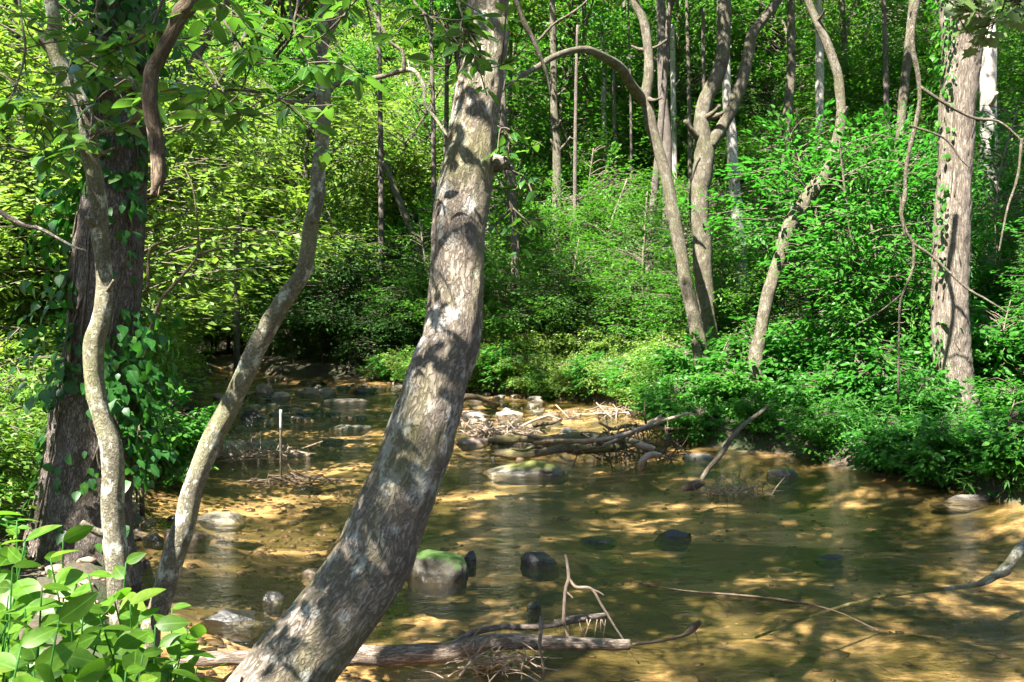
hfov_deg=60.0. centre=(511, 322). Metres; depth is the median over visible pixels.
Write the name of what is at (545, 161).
young tree
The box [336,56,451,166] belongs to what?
hill tree
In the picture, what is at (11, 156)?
sunlit tree
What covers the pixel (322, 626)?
leaning tree
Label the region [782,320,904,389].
bank bush
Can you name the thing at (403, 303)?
young tree
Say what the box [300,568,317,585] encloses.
rock
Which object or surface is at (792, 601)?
thin dark twig
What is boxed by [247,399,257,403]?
stone
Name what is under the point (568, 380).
waterside bush
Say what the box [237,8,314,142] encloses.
hill tree
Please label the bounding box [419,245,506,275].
young tree
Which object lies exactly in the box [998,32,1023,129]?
young tree
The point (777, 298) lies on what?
overhanging tree
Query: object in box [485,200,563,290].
young tree
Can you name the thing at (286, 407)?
rock
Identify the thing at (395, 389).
stone
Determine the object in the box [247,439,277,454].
rock
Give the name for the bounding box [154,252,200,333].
young tree
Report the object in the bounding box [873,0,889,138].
hillside tree
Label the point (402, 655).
fallen log
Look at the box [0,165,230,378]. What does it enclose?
young tree
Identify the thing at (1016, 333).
bank bush
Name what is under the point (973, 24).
maple branch
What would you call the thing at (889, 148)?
bank sapling
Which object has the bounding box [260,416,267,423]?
stone
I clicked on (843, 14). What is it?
tall tree
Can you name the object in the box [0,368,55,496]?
bank shrub
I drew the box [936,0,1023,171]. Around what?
young tree
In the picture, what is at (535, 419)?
pale stick
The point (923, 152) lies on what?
young tree
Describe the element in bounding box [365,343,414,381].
waterside bush
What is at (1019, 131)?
young tree
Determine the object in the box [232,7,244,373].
hillside tree
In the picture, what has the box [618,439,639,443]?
jam branch
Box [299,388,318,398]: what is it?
rock
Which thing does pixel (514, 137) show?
side twig
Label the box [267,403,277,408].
stone
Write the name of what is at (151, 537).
rock
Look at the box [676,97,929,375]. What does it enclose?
bank sapling
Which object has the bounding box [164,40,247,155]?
hill tree
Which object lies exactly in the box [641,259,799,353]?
overhanging tree
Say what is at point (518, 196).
young tree
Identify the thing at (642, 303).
overhanging tree
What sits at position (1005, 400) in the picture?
bank bush
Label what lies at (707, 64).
hill tree
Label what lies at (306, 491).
rock
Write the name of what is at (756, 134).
young tree
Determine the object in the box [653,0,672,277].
dark slope tree
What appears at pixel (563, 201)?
young tree
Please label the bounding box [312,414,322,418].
stone
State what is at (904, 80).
tall tree
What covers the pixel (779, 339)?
bank bush
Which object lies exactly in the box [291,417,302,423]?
stone
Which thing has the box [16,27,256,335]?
sunlit tree
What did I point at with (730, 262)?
young tree
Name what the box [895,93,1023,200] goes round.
young tree
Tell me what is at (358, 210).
young tree
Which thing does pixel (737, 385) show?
bank bush
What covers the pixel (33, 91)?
sunlit tree
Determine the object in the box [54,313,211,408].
bank shrub
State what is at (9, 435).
bank shrub
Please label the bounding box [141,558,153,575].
rock
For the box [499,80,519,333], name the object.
dark trunk tree
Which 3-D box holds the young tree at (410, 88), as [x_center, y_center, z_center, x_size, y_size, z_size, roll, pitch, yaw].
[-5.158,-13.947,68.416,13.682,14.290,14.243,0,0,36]
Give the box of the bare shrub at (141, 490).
[138,168,246,516]
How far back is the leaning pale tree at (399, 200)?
32.90 m
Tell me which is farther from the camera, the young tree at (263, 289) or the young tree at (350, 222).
the young tree at (350, 222)
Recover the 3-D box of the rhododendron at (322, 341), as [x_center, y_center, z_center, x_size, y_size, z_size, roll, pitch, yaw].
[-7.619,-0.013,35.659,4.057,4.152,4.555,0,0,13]
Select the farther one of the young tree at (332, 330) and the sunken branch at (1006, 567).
the young tree at (332, 330)
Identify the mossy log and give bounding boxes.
[488,417,663,446]
[494,442,633,458]
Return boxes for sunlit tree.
[0,0,49,209]
[0,0,94,322]
[0,1,68,175]
[0,1,81,365]
[1,0,224,284]
[1,1,306,355]
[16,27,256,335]
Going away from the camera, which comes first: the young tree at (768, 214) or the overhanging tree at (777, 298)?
the overhanging tree at (777, 298)
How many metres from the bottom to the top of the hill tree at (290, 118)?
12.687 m
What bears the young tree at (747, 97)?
on the ground at (278, 367)
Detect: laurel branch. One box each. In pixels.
[0,0,169,180]
[11,0,389,171]
[190,0,246,22]
[292,0,538,106]
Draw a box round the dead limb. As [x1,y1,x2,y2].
[142,0,197,196]
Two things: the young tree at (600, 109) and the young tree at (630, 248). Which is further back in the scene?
the young tree at (600, 109)
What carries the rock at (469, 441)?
in the stream water
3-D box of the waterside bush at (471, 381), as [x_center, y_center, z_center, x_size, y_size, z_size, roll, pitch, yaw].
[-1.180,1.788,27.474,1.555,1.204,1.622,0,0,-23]
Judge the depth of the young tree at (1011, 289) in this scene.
15.96 m
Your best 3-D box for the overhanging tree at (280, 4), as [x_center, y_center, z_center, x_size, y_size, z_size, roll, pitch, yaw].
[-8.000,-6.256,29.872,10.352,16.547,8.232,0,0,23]
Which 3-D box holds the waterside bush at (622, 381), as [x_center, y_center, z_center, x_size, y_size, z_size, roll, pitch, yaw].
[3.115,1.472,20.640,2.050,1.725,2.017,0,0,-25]
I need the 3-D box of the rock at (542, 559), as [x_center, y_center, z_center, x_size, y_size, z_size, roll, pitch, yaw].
[0.241,2.126,7.790,0.347,0.248,0.218,0,0,0]
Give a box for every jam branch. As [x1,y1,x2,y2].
[510,445,544,451]
[532,418,562,427]
[533,439,573,444]
[556,432,590,434]
[577,446,605,452]
[599,422,637,430]
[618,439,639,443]
[651,425,685,429]
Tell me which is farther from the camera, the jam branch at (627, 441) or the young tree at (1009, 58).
the young tree at (1009, 58)
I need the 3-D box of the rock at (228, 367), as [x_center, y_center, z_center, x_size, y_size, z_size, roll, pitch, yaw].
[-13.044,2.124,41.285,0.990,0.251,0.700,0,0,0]
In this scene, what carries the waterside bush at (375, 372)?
on the ground at (278, 367)
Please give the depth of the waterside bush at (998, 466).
10.58 m
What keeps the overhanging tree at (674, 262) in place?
on the ground at (278, 367)
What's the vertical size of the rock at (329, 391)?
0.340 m
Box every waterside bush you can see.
[358,349,395,380]
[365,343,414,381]
[377,342,412,381]
[385,350,413,381]
[397,345,414,380]
[466,334,516,391]
[467,365,484,390]
[475,339,543,395]
[489,348,558,394]
[522,364,565,399]
[537,350,599,400]
[559,349,621,401]
[580,346,633,398]
[592,364,627,401]
[598,349,655,408]
[605,358,645,402]
[615,370,656,416]
[625,375,726,432]
[629,381,657,418]
[633,367,705,424]
[661,399,733,444]
[722,383,791,445]
[775,400,864,462]
[827,407,927,474]
[878,412,1000,487]
[940,405,1023,493]
[964,400,1023,489]
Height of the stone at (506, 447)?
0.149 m
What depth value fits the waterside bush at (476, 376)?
26.58 m
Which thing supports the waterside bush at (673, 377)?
on the ground at (278, 367)
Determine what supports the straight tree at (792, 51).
on the ground at (278, 367)
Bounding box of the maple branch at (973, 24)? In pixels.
[911,0,1023,59]
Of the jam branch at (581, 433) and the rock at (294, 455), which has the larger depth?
the jam branch at (581, 433)
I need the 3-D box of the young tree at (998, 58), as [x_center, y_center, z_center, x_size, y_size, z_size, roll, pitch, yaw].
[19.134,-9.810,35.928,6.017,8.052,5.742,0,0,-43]
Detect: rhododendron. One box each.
[246,297,330,362]
[274,272,369,363]
[301,271,406,371]
[331,288,422,379]
[364,285,426,362]
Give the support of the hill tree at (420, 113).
on the ground at (278, 367)
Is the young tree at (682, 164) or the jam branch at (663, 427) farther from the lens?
the young tree at (682, 164)
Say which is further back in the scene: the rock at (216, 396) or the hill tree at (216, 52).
the hill tree at (216, 52)
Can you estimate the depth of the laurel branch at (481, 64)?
2.93 m
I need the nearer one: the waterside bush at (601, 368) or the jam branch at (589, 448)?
the jam branch at (589, 448)
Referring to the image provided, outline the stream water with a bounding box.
[135,365,1023,681]
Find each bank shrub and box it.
[0,300,65,446]
[0,327,60,476]
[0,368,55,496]
[0,395,47,531]
[0,484,30,555]
[44,321,196,383]
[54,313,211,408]
[137,382,228,488]
[141,379,202,429]
[157,329,212,387]
[165,310,208,375]
[178,316,204,361]
[477,327,515,361]
[479,326,556,372]
[516,320,588,377]
[546,306,638,365]
[590,326,650,365]
[617,320,722,395]
[620,330,685,361]
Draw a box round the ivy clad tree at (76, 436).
[20,0,147,587]
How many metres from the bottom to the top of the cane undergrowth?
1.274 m
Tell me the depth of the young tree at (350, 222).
46.87 m
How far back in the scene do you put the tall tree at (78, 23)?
27.23 m
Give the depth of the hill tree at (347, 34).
79.31 m
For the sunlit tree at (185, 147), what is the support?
on the ground at (278, 367)
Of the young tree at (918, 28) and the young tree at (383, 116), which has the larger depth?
the young tree at (383, 116)
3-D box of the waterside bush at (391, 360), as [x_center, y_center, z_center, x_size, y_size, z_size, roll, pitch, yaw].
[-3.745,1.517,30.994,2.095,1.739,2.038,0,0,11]
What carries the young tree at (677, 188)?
on the ground at (278, 367)
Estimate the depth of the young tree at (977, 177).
24.23 m
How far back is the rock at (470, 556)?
7.84 m
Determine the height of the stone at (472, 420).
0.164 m
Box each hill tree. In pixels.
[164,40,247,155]
[170,57,355,342]
[182,11,251,87]
[188,86,436,359]
[194,133,292,351]
[205,70,284,149]
[221,0,307,86]
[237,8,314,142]
[248,65,365,178]
[255,0,402,113]
[265,127,354,264]
[274,52,397,187]
[284,135,377,231]
[288,1,402,125]
[314,63,488,297]
[332,1,382,35]
[335,53,455,204]
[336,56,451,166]
[341,0,440,89]
[344,64,417,143]
[359,61,497,260]
[381,1,450,53]
[384,21,454,108]
[418,0,677,239]
[424,31,611,209]
[441,0,636,167]
[514,0,711,186]
[545,0,813,205]
[565,1,697,161]
[595,9,739,189]
[641,17,796,180]
[655,0,878,182]
[693,0,896,130]
[799,0,916,126]
[806,0,1016,152]
[839,0,997,117]
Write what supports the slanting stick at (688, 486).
on the stream water
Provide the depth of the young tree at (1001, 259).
16.80 m
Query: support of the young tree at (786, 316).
on the ground at (278, 367)
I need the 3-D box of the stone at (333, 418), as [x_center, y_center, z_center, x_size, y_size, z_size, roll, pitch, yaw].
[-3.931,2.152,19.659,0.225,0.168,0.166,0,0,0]
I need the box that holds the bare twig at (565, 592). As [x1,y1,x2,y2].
[562,554,639,663]
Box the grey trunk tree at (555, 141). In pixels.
[549,0,570,275]
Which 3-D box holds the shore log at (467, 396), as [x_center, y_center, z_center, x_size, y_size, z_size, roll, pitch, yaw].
[-0.683,1.930,22.179,0.290,0.408,1.368,0,0,42]
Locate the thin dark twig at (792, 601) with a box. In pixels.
[629,581,878,630]
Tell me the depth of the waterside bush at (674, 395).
16.16 m
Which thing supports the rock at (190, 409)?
on the ground at (278, 367)
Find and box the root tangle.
[567,401,694,475]
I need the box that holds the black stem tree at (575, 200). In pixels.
[570,25,582,265]
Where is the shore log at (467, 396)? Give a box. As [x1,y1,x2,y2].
[464,393,500,405]
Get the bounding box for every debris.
[227,464,351,495]
[556,395,644,429]
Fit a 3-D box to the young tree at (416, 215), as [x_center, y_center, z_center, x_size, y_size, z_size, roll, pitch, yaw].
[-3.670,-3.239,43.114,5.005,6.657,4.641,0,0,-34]
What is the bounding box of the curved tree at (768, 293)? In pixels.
[746,0,847,403]
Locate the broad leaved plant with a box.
[0,511,226,681]
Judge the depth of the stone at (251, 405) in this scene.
22.47 m
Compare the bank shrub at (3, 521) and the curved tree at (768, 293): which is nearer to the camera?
the bank shrub at (3, 521)
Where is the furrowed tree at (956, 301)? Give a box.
[930,0,987,412]
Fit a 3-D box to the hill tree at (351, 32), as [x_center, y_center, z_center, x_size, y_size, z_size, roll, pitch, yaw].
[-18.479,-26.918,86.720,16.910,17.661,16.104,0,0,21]
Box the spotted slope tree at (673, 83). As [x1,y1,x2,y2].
[670,24,679,184]
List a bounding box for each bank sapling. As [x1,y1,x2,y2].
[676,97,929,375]
[760,126,986,390]
[790,103,1000,361]
[842,131,1023,373]
[905,86,1023,329]
[984,225,1023,368]
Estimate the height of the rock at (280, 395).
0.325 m
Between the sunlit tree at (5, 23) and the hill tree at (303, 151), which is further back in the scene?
the hill tree at (303, 151)
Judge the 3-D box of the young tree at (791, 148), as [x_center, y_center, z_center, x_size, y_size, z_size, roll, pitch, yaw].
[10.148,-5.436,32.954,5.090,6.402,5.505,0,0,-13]
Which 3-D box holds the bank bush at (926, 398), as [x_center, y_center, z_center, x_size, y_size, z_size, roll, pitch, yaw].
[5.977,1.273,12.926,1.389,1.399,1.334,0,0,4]
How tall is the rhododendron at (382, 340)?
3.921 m
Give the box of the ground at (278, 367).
[0,1,1023,681]
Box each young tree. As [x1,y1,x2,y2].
[0,0,413,344]
[0,83,198,370]
[0,161,70,385]
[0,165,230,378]
[0,193,47,366]
[0,225,69,332]
[7,242,199,341]
[144,250,230,359]
[146,181,276,359]
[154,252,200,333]
[172,213,231,339]
[175,259,252,353]
[195,261,245,355]
[196,269,252,351]
[199,63,371,180]
[203,154,361,259]
[208,231,332,356]
[215,216,339,360]
[254,200,420,364]
[273,128,368,187]
[277,120,421,210]
[311,271,372,347]
[326,162,413,291]
[331,195,391,279]
[352,49,455,149]
[354,97,411,174]
[358,187,428,258]
[360,262,417,347]
[364,202,426,279]
[377,250,504,347]
[384,174,543,340]
[386,49,548,269]
[387,200,490,277]
[418,160,551,282]
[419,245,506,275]
[425,161,597,342]
[484,247,580,342]
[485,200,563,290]
[488,160,550,263]
[488,257,630,368]
[497,12,620,214]
[502,93,640,246]
[504,172,631,274]
[515,98,611,212]
[521,142,662,263]
[529,250,621,338]
[533,46,678,201]
[562,101,686,235]
[564,273,681,356]
[565,261,641,349]
[569,56,718,235]
[580,222,673,304]
[602,156,791,359]
[616,162,714,259]
[620,237,768,342]
[625,118,751,231]
[625,255,679,333]
[645,169,804,351]
[647,50,756,200]
[647,184,724,252]
[664,182,798,286]
[682,107,752,189]
[692,83,833,231]
[698,42,810,210]
[711,77,882,280]
[721,91,845,221]
[730,185,857,305]
[739,85,826,155]
[740,75,812,186]
[746,0,939,173]
[753,297,832,342]
[758,114,916,303]
[776,243,877,325]
[796,3,935,150]
[798,0,878,104]
[817,151,924,258]
[830,79,939,227]
[837,257,930,318]
[838,0,1023,137]
[847,3,902,57]
[848,218,927,301]
[859,0,1001,148]
[862,60,911,151]
[868,225,992,305]
[871,3,977,117]
[878,92,1023,231]
[889,0,1023,137]
[891,133,1022,266]
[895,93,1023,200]
[912,0,1023,123]
[916,197,1023,289]
[932,137,1023,278]
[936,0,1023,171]
[970,196,1023,343]
[971,158,1023,268]
[975,6,1023,202]
[975,90,1023,205]
[980,234,1023,309]
[996,27,1021,97]
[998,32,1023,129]
[998,170,1023,273]
[1004,31,1023,124]
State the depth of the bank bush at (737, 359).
16.65 m
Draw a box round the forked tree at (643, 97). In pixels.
[504,0,708,405]
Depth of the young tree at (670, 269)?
27.12 m
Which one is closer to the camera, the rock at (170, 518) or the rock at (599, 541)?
the rock at (599, 541)
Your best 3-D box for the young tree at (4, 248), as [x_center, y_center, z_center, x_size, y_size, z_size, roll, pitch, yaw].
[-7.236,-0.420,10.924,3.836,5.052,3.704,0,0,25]
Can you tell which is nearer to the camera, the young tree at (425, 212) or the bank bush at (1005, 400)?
the bank bush at (1005, 400)
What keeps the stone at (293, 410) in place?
in the stream water
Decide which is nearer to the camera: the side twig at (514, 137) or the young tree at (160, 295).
the side twig at (514, 137)
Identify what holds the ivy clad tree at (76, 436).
on the ground at (278, 367)
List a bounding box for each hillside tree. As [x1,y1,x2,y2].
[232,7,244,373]
[374,0,384,350]
[424,0,435,224]
[627,0,633,244]
[685,0,692,242]
[844,0,847,57]
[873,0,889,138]
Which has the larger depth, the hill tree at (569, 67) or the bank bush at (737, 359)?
the hill tree at (569, 67)
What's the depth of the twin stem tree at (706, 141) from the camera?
19.07 m
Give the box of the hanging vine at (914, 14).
[856,0,1023,402]
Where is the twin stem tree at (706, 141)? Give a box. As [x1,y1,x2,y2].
[683,0,782,348]
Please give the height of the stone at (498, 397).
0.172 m
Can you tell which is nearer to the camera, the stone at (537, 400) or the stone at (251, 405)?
the stone at (251, 405)
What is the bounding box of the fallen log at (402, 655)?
[172,612,630,681]
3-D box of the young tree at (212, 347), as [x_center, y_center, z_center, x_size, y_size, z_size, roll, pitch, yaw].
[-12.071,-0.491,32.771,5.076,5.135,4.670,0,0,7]
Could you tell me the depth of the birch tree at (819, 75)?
30.89 m
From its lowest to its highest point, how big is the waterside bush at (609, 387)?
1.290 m
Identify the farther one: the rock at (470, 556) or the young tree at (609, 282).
the young tree at (609, 282)
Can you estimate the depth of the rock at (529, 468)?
12.27 m
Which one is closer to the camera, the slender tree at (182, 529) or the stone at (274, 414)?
the slender tree at (182, 529)
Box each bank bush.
[628,341,718,390]
[647,326,740,397]
[678,358,788,419]
[688,325,814,405]
[714,323,796,396]
[758,307,871,392]
[767,352,883,414]
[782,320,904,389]
[820,335,968,420]
[836,287,927,353]
[862,297,1002,378]
[874,362,980,423]
[895,266,1023,335]
[913,299,1023,394]
[953,375,1023,424]
[1009,314,1023,358]
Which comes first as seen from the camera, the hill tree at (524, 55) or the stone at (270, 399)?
the stone at (270, 399)
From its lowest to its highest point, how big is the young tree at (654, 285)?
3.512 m
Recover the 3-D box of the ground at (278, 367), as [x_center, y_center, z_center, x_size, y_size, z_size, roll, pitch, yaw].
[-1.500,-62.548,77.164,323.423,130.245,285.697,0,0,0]
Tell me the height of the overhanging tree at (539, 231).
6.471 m
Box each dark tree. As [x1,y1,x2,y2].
[611,67,619,251]
[699,8,705,88]
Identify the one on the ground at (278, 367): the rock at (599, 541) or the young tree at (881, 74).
the young tree at (881, 74)
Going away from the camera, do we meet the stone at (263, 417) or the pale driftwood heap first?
the pale driftwood heap
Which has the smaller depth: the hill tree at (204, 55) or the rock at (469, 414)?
the rock at (469, 414)
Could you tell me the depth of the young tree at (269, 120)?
64.89 m
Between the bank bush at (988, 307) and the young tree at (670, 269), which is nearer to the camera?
the bank bush at (988, 307)
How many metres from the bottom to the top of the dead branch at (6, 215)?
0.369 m
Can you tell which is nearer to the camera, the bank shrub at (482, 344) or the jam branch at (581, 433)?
the jam branch at (581, 433)
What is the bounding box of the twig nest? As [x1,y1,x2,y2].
[425,624,562,681]
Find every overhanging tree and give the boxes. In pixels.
[155,0,318,246]
[167,0,232,124]
[193,0,429,165]
[354,215,431,349]
[391,252,512,350]
[479,257,567,366]
[485,183,610,340]
[504,211,649,364]
[531,162,675,318]
[560,185,720,351]
[605,228,791,353]
[622,199,763,357]
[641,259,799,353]
[683,194,849,342]
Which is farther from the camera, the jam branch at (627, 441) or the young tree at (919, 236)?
the young tree at (919, 236)
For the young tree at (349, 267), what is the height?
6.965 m
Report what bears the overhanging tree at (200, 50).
on the ground at (278, 367)
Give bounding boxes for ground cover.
[0,357,210,570]
[205,135,1000,431]
[567,308,1023,499]
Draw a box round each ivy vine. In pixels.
[0,0,200,577]
[904,0,962,395]
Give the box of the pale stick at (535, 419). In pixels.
[516,414,575,429]
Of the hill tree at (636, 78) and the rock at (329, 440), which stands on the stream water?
the rock at (329, 440)
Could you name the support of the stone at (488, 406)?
in the stream water
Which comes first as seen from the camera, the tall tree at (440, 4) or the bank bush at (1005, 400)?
the bank bush at (1005, 400)
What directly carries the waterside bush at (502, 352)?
on the ground at (278, 367)
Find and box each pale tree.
[2,0,30,322]
[382,160,429,272]
[600,24,610,246]
[713,58,749,351]
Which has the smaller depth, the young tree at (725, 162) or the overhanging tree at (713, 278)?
the overhanging tree at (713, 278)
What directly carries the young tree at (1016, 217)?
on the ground at (278, 367)
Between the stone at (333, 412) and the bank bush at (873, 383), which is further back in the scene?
the stone at (333, 412)
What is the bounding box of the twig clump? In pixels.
[693,469,784,508]
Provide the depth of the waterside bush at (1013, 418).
10.36 m
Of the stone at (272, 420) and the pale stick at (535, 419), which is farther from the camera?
the stone at (272, 420)
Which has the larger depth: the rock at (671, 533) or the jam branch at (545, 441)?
the jam branch at (545, 441)
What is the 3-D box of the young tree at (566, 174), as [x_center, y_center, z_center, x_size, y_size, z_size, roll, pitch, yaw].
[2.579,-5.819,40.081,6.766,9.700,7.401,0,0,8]
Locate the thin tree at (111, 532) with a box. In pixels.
[38,0,142,624]
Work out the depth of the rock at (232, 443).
14.99 m
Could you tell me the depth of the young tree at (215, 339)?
47.24 m
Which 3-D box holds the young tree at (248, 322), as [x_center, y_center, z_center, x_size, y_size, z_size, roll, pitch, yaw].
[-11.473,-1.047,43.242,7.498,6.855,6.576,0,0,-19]
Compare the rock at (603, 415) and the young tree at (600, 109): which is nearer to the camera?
the rock at (603, 415)
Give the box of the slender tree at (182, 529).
[141,0,446,657]
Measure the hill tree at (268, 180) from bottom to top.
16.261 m
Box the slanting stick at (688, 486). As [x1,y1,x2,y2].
[681,404,769,490]
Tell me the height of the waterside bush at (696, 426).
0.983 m
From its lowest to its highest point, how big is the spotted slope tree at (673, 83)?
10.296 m
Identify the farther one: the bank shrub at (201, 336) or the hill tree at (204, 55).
the hill tree at (204, 55)
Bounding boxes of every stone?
[233,425,244,432]
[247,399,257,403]
[248,404,260,410]
[259,408,268,414]
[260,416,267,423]
[263,422,273,429]
[265,398,274,403]
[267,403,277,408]
[268,411,284,417]
[268,418,277,423]
[290,408,302,414]
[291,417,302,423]
[296,412,312,416]
[299,417,313,425]
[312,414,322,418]
[325,411,341,416]
[330,416,339,423]
[337,386,350,390]
[354,415,367,421]
[376,385,386,390]
[389,387,401,392]
[460,422,470,429]
[464,402,476,406]
[467,418,480,424]
[481,392,492,396]
[482,402,498,407]
[489,443,498,448]
[492,396,500,401]
[497,443,518,448]
[510,418,522,422]
[515,457,524,462]
[526,403,540,410]
[527,396,542,400]
[531,398,544,405]
[531,409,544,415]
[542,412,559,420]
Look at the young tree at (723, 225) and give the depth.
29.99 m
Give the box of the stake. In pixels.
[279,410,281,487]
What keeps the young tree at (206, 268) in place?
on the ground at (278, 367)
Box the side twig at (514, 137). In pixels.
[482,125,550,266]
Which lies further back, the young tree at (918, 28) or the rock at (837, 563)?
the young tree at (918, 28)
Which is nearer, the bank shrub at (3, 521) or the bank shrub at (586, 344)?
the bank shrub at (3, 521)
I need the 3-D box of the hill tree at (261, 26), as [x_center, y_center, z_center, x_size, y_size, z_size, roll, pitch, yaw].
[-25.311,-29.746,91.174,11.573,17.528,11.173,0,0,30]
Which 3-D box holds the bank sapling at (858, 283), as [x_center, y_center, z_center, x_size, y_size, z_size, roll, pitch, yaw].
[5.941,-0.723,15.153,3.639,5.303,3.664,0,0,-19]
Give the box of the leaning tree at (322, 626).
[226,0,509,681]
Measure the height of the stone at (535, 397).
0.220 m
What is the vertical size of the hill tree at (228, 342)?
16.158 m
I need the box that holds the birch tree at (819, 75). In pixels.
[814,0,835,259]
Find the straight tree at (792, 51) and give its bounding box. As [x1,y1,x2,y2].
[765,0,806,299]
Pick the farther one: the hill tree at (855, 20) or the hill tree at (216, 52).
the hill tree at (216, 52)
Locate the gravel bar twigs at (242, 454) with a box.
[182,432,322,473]
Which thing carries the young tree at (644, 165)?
on the ground at (278, 367)
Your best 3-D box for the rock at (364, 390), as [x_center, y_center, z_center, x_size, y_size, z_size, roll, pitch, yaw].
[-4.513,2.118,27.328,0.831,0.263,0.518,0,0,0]
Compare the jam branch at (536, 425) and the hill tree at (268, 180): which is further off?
the hill tree at (268, 180)
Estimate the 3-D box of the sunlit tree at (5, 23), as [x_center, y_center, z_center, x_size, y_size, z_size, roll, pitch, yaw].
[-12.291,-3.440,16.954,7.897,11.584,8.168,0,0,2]
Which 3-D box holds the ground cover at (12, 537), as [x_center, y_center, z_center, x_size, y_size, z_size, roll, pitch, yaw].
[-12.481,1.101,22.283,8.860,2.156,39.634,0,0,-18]
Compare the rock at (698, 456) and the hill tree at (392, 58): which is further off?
the hill tree at (392, 58)
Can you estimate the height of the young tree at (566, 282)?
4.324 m
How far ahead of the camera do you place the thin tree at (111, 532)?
4.46 m
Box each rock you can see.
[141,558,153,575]
[142,532,163,549]
[163,529,209,553]
[165,515,174,526]
[184,406,198,417]
[197,511,247,532]
[200,608,273,640]
[212,393,223,403]
[222,366,232,370]
[223,440,248,455]
[240,411,259,426]
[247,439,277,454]
[254,384,273,398]
[262,591,283,617]
[271,391,290,402]
[274,405,302,411]
[274,450,309,465]
[275,415,301,422]
[289,486,324,495]
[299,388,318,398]
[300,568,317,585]
[317,387,335,398]
[319,398,370,405]
[321,438,347,446]
[329,425,372,436]
[352,388,378,395]
[406,549,468,597]
[454,437,490,451]
[462,412,489,418]
[464,550,475,576]
[482,460,567,484]
[494,411,524,420]
[520,551,558,581]
[526,600,540,623]
[559,427,578,432]
[561,410,581,417]
[580,536,617,549]
[595,411,617,419]
[653,529,691,550]
[682,453,716,466]
[766,467,798,485]
[811,554,844,570]
[929,494,990,512]
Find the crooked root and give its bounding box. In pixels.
[603,412,688,471]
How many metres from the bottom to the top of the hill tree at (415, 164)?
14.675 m
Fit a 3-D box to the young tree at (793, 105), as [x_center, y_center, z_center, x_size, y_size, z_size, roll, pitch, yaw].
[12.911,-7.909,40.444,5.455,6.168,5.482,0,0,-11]
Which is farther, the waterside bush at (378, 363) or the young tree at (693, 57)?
the young tree at (693, 57)
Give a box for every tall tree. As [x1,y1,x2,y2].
[1,5,45,55]
[8,0,38,325]
[21,0,191,60]
[62,0,264,89]
[68,0,178,44]
[91,0,212,43]
[206,19,403,359]
[246,32,409,351]
[370,0,543,159]
[385,0,531,71]
[436,0,590,276]
[541,0,629,258]
[644,0,675,343]
[838,0,848,146]
[892,0,912,242]
[931,0,938,92]
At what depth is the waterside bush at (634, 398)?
19.67 m
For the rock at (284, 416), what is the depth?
19.83 m
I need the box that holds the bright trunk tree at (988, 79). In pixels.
[979,0,1001,280]
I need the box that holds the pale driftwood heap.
[456,414,546,438]
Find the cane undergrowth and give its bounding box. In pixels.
[794,384,1023,500]
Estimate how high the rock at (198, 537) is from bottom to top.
0.237 m
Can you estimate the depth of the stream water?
9.06 m
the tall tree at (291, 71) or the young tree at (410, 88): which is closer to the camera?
the tall tree at (291, 71)
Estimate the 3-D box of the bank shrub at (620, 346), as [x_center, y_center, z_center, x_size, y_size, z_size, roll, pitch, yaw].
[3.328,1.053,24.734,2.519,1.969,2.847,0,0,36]
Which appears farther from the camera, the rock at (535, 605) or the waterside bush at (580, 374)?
the waterside bush at (580, 374)
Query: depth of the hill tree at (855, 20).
54.14 m
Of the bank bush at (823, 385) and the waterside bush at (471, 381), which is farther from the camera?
the waterside bush at (471, 381)
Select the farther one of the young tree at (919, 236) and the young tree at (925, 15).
the young tree at (925, 15)
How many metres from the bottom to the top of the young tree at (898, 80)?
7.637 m
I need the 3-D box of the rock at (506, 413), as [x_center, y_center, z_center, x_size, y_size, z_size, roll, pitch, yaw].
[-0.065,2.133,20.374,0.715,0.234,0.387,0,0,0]
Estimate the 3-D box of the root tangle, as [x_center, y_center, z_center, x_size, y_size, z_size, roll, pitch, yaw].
[1.850,1.839,14.013,2.131,1.182,1.504,0,0,0]
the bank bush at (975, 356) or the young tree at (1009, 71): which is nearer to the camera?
the bank bush at (975, 356)
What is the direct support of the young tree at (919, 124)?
on the ground at (278, 367)
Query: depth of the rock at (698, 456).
13.71 m
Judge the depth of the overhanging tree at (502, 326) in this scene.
27.41 m
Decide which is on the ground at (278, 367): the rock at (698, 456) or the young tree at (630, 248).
the young tree at (630, 248)
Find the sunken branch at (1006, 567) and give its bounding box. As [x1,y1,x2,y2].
[754,539,1023,638]
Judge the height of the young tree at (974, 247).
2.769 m
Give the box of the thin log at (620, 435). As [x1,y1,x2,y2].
[526,414,661,442]
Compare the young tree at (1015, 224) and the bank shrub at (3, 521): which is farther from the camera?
the young tree at (1015, 224)
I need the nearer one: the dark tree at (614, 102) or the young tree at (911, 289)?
the young tree at (911, 289)
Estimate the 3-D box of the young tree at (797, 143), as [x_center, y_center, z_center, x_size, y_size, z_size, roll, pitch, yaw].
[9.440,-4.685,30.270,6.377,7.416,5.896,0,0,-6]
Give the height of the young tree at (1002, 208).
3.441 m
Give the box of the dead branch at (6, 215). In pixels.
[0,209,88,251]
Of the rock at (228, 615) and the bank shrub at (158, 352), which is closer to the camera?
the rock at (228, 615)
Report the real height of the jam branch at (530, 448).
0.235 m
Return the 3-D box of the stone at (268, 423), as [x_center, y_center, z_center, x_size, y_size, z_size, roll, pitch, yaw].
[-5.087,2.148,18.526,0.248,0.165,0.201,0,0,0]
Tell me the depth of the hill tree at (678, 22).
39.85 m
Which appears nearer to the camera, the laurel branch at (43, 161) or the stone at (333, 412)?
the laurel branch at (43, 161)
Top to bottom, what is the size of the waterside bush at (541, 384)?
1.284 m
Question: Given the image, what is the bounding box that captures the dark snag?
[632,612,701,645]

